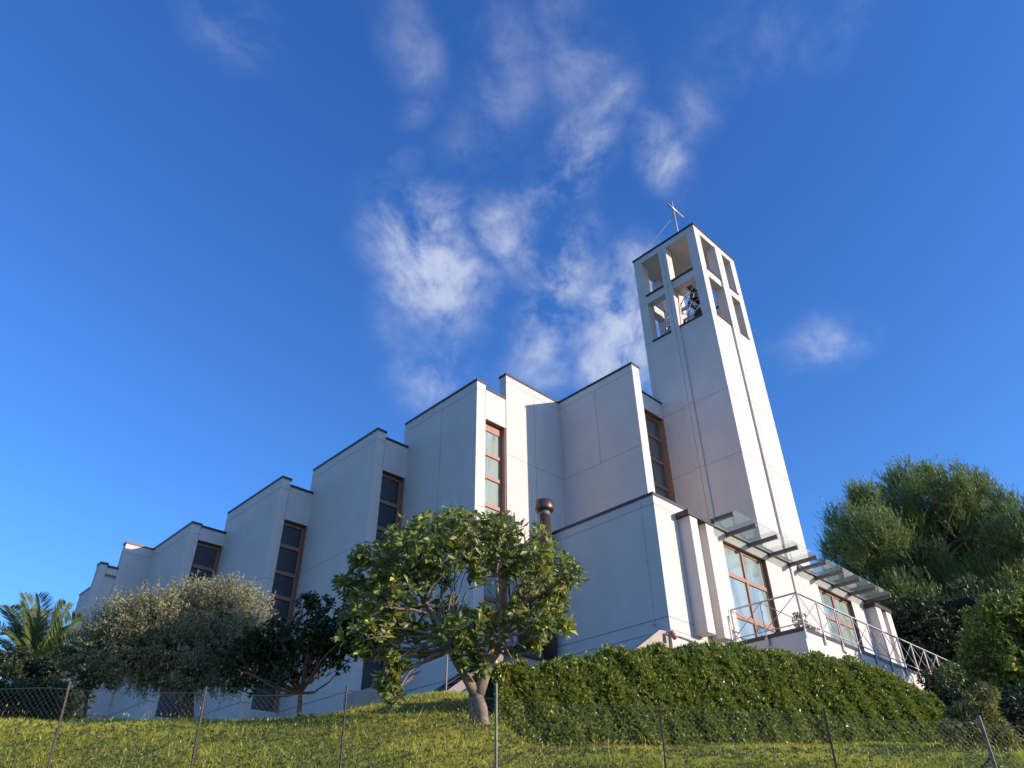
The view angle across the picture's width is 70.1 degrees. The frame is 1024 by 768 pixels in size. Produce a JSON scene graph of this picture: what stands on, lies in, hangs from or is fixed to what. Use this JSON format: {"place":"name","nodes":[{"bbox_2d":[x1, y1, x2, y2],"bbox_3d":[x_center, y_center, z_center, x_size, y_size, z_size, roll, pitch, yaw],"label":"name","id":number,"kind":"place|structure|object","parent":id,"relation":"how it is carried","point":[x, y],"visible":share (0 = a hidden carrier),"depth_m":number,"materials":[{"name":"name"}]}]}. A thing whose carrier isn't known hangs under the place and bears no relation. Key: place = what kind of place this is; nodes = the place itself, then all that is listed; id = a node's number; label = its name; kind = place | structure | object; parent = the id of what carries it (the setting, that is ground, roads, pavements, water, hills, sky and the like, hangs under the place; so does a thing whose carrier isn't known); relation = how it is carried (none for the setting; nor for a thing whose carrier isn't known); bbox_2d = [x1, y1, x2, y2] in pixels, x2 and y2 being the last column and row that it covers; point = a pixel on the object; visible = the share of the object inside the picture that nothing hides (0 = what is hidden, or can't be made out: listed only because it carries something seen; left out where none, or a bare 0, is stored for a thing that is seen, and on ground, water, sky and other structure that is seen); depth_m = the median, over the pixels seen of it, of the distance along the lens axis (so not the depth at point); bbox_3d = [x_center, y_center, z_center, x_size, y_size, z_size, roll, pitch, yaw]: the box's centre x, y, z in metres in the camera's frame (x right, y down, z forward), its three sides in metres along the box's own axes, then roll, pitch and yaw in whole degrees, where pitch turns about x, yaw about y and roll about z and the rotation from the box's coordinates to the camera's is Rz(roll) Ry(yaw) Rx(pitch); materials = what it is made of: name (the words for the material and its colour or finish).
{"place":"outdoors","nodes":[
{"label":"outdoors","id":0,"kind":"place"},
{"bbox_2d":[0,690,1023,767],"bbox_3d":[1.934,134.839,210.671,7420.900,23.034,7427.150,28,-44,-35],"label":"ground","id":1,"kind":"structure","parent":0,"point":[308,762],"depth_m":10.75,"materials":[{"name":"green plant"}]},
{"bbox_2d":[0,640,71,689],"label":"shrub","id":2,"kind":"object","parent":1,"relation":"on","point":[14,663],"visible":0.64,"depth_m":20.00,"materials":[{"name":"green plant"}]},
{"bbox_2d":[0,591,90,707],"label":"palm tree","id":3,"kind":"object","parent":1,"relation":"on","point":[31,632],"visible":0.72,"depth_m":23.18,"materials":[{"name":"green plant"}]},
{"bbox_2d":[0,673,96,720],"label":"hedge","id":4,"kind":"object","parent":1,"relation":"on","point":[36,688],"visible":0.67,"depth_m":17.75,"materials":[{"name":"green plant"}]},
{"bbox_2d":[52,617,121,717],"bbox_3d":[-9.696,6.550,16.601,1.531,2.591,1.689,28,-44,-35],"label":"loquat tree","id":5,"kind":"object","parent":1,"relation":"on","point":[67,651],"visible":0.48,"depth_m":16.47,"materials":[{"name":"green plant"}]},
{"bbox_2d":[55,569,284,719],"bbox_3d":[-7.332,5.765,16.017,4.985,3.549,2.751,-2,-35,2],"label":"olive tree","id":6,"kind":"object","parent":1,"relation":"on","point":[165,645],"visible":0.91,"depth_m":15.67,"materials":[{"name":"green plant"}]},
{"bbox_2d":[212,590,369,717],"bbox_3d":[-4.352,5.483,14.772,3.095,2.952,1.481,-2,-35,2],"label":"citrus tree","id":7,"kind":"object","parent":1,"relation":"on","point":[318,647],"visible":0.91,"depth_m":14.63,"materials":[{"name":"green plant"}]},
{"bbox_2d":[33,362,675,720],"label":"church","id":8,"kind":"structure","parent":1,"relation":"on","point":[518,447],"depth_m":28.72,"materials":[{"name":"white concrete"}]},
{"bbox_2d":[155,540,222,718],"bbox_3d":[-13.287,9.949,30.082,1.160,7.070,0.320,28,-44,-35],"label":"window","id":9,"kind":"structure","parent":8,"relation":"in","point":[207,556],"depth_m":31.51,"materials":[{"name":"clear glass"}]},
{"bbox_2d":[251,519,307,712],"bbox_3d":[-8.995,8.758,28.204,1.100,7.201,0.320,28,-44,-35],"label":"window","id":10,"kind":"structure","parent":8,"relation":"in","point":[292,543],"depth_m":29.01,"materials":[{"name":"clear glass"}]},
{"bbox_2d":[361,470,404,689],"bbox_3d":[-4.763,7.087,26.713,1.130,8.360,0.320,28,-44,-35],"label":"window","id":11,"kind":"structure","parent":8,"relation":"in","point":[392,485],"depth_m":28.28,"materials":[{"name":"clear glass"}]},
{"bbox_2d":[483,419,506,653],"bbox_3d":[-0.698,5.481,25.454,1.098,9.480,0.320,28,-44,-35],"label":"window","id":12,"kind":"structure","parent":8,"relation":"in","point":[495,434],"depth_m":26.94,"materials":[{"name":"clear glass"}]},
{"bbox_2d":[519,597,532,646],"bbox_3d":[0.446,8.064,24.149,0.640,2.080,0.039,28,-44,-35],"label":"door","id":13,"kind":"structure","parent":8,"relation":"in","point":[521,637],"depth_m":24.01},
{"bbox_2d":[644,409,675,502],"bbox_3d":[6.024,4.298,30.872,2.420,7.421,0.320,28,-44,-35],"label":"window","id":14,"kind":"structure","parent":8,"relation":"in","point":[661,469],"depth_m":32.31,"materials":[{"name":"brown glass"}]},
{"bbox_2d":[343,688,407,710],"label":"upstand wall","id":15,"kind":"structure","parent":1,"relation":"on","point":[370,692],"depth_m":22.77,"materials":[{"name":"concrete"}]},
{"bbox_2d":[330,501,589,727],"bbox_3d":[-1.056,4.174,13.679,4.945,4.711,2.525,1,-35,-2],"label":"fig tree","id":16,"kind":"object","parent":1,"relation":"on","point":[433,544],"visible":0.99,"depth_m":13.49,"materials":[{"name":"green plant"}]},
{"bbox_2d":[433,627,547,692],"bbox_3d":[-0.681,8.413,21.794,4.827,3.099,0.948,28,-44,-35],"label":"outdoor stair","id":17,"kind":"object","parent":1,"relation":"on","point":[456,683],"visible":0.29,"depth_m":21.35,"materials":[{"name":"white concrete"}]},
{"bbox_2d":[124,693,865,750],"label":"fallen leaves","id":18,"kind":"object","parent":1,"relation":"on","point":[601,745],"visible":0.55,"depth_m":13.51,"materials":[{"name":"brown plant"}]},
{"bbox_2d":[0,681,1023,767],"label":"wire fence","id":19,"kind":"object","parent":1,"relation":"on","point":[989,749],"visible":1,"depth_m":9.13,"materials":[{"name":"metal"}]},
{"bbox_2d":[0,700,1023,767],"bbox_3d":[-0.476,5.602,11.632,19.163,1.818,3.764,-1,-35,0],"label":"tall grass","id":20,"kind":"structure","parent":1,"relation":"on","point":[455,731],"depth_m":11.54,"materials":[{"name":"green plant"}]},
{"bbox_2d":[472,638,950,748],"bbox_3d":[5.347,7.351,16.862,13.660,2.972,1.614,16,-38,-23],"label":"hedge","id":21,"kind":"object","parent":1,"relation":"on","point":[721,679],"visible":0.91,"depth_m":15.79,"materials":[{"name":"green plant"}]},
{"bbox_2d":[632,222,811,569],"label":"bell tower","id":22,"kind":"structure","parent":1,"relation":"on","point":[709,391],"depth_m":32.85,"materials":[{"name":"white concrete"}]},
{"bbox_2d":[642,201,686,254],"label":"cross","id":23,"kind":"object","parent":22,"relation":"on","point":[674,210],"visible":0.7,"depth_m":41.47,"materials":[{"name":"grey metal"}]},
{"bbox_2d":[680,282,699,307],"bbox_3d":[9.201,-4.570,36.867,1.331,1.400,0.975,28,-44,-35],"label":"bell","id":24,"kind":"object","parent":22,"relation":"hanging from","point":[691,288],"visible":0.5,"depth_m":36.66,"materials":[{"name":"brown metal"}]},
{"bbox_2d":[663,291,717,332],"bbox_3d":[9.308,-2.766,36.826,2.894,2.796,3.021,28,-44,-35],"label":"steel frame","id":25,"kind":"object","parent":22,"relation":"in","point":[687,318],"visible":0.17,"depth_m":37.01,"materials":[{"name":"grey metal"}]},
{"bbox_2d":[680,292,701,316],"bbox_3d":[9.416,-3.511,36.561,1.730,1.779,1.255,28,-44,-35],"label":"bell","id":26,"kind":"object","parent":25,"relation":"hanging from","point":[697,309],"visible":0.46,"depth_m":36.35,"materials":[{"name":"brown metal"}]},
{"bbox_2d":[526,491,924,700],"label":"church hall","id":27,"kind":"structure","parent":1,"relation":"on","point":[705,576],"depth_m":23.09,"materials":[{"name":"white paint"}]},
{"bbox_2d":[534,498,557,660],"bbox_3d":[1.174,6.461,24.526,0.687,5.470,0.687,28,-44,-35],"label":"chimney flue","id":28,"kind":"object","parent":27,"relation":"attached to","point":[544,508],"visible":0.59,"depth_m":25.38,"materials":[{"name":"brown metal"}]},
{"bbox_2d":[591,630,669,653],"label":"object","id":29,"kind":"object","parent":27,"relation":"attached to","point":[662,636],"visible":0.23,"depth_m":20.21,"materials":[{"name":"concrete"}]},
{"bbox_2d":[639,501,654,620],"bbox_3d":[4.072,5.299,22.118,0.043,3.933,0.028,28,-44,-35],"label":"cable","id":30,"kind":"object","parent":27,"relation":"attached to","point":[646,562],"visible":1,"depth_m":21.95,"materials":[{"name":"grey plastic"}]},
{"bbox_2d":[669,630,677,639],"bbox_3d":[4.481,6.973,20.324,0.196,0.320,0.276,28,-44,-35],"label":"wall lamp","id":31,"kind":"object","parent":27,"relation":"attached to","point":[673,635],"visible":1,"depth_m":20.26,"materials":[{"name":"grey glass"}]},
{"bbox_2d":[653,623,703,645],"bbox_3d":[5.517,8.018,21.389,3.459,1.444,0.615,28,-44,-35],"label":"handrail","id":32,"kind":"object","parent":27,"relation":"attached to","point":[676,634],"visible":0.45,"depth_m":20.77,"materials":[{"name":"grey metal"}]},
{"bbox_2d":[723,543,776,640],"bbox_3d":[8.091,7.374,24.843,2.850,3.515,0.095,28,-44,-35],"label":"window","id":33,"kind":"structure","parent":27,"relation":"in","point":[748,584],"depth_m":25.09,"materials":[{"name":"clear glass"}]},
{"bbox_2d":[709,511,817,566],"bbox_3d":[8.879,5.513,25.753,5.814,0.197,1.206,28,-44,-35],"label":"glass canopy","id":34,"kind":"object","parent":27,"relation":"attached to","point":[733,533],"visible":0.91,"depth_m":25.79,"materials":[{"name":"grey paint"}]},
{"bbox_2d":[791,612,818,631],"bbox_3d":[9.801,8.229,24.177,1.280,1.302,0.785,20,-39,-27],"label":"potted plant","id":35,"kind":"object","parent":27,"relation":"on","point":[796,615],"visible":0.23,"depth_m":24.15,"materials":[{"name":"green plant"}]},
{"bbox_2d":[818,588,857,647],"bbox_3d":[13.029,10.035,28.806,2.945,3.515,0.095,28,-44,-35],"label":"window","id":36,"kind":"structure","parent":27,"relation":"in","point":[828,599],"depth_m":29.39,"materials":[{"name":"clear glass"}]},
{"bbox_2d":[797,560,891,603],"bbox_3d":[13.527,8.018,29.483,5.900,0.197,1.206,28,-44,-35],"label":"glass canopy","id":37,"kind":"object","parent":27,"relation":"attached to","point":[806,568],"visible":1,"depth_m":29.39,"materials":[{"name":"clear glass"}]},
{"bbox_2d":[730,592,963,680],"bbox_3d":[12.525,9.836,26.020,13.442,1.340,2.319,28,-44,-35],"label":"balcony railing","id":38,"kind":"object","parent":27,"relation":"attached to","point":[767,640],"visible":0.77,"depth_m":23.12,"materials":[{"name":"silver metal"}]},
{"bbox_2d":[813,453,1021,628],"bbox_3d":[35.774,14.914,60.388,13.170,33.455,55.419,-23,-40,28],"label":"pine tree","id":39,"kind":"object","parent":1,"relation":"on","point":[902,543],"visible":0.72,"depth_m":42.04,"materials":[{"name":"green plant"}]},
{"bbox_2d":[916,666,966,716],"bbox_3d":[12.625,9.380,21.468,1.772,2.006,1.501,-3,-35,3],"label":"shrub","id":40,"kind":"object","parent":1,"relation":"on","point":[944,690],"visible":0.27,"depth_m":21.44,"materials":[{"name":"green plant"}]},
{"bbox_2d":[889,580,1022,682],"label":"shrub mass","id":41,"kind":"object","parent":1,"relation":"on","point":[929,628],"visible":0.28,"depth_m":32.69,"materials":[{"name":"green plant"}]},
{"bbox_2d":[934,681,1023,752],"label":"oleander","id":42,"kind":"object","parent":1,"relation":"on","point":[971,707],"visible":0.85,"depth_m":12.88,"materials":[{"name":"green plant"}]},
{"bbox_2d":[936,581,1023,700],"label":"broadleaf tree","id":43,"kind":"object","parent":1,"relation":"on","point":[998,625],"visible":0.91,"depth_m":22.64,"materials":[{"name":"green plant"}]},
{"bbox_2d":[945,489,1023,607],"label":"pine tree","id":44,"kind":"object","parent":1,"relation":"on","point":[1004,569],"visible":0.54,"depth_m":38.88,"materials":[{"name":"green plant"}]},
{"bbox_2d":[993,678,1023,749],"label":"shrub","id":45,"kind":"object","parent":1,"relation":"on","point":[1011,706],"visible":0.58,"depth_m":13.79,"materials":[{"name":"green plant"}]},
{"bbox_2d":[0,0,1023,682],"label":"sky","id":46,"kind":"structure","parent":0,"point":[243,242],"materials":[{"name":"blue"}]}
]}

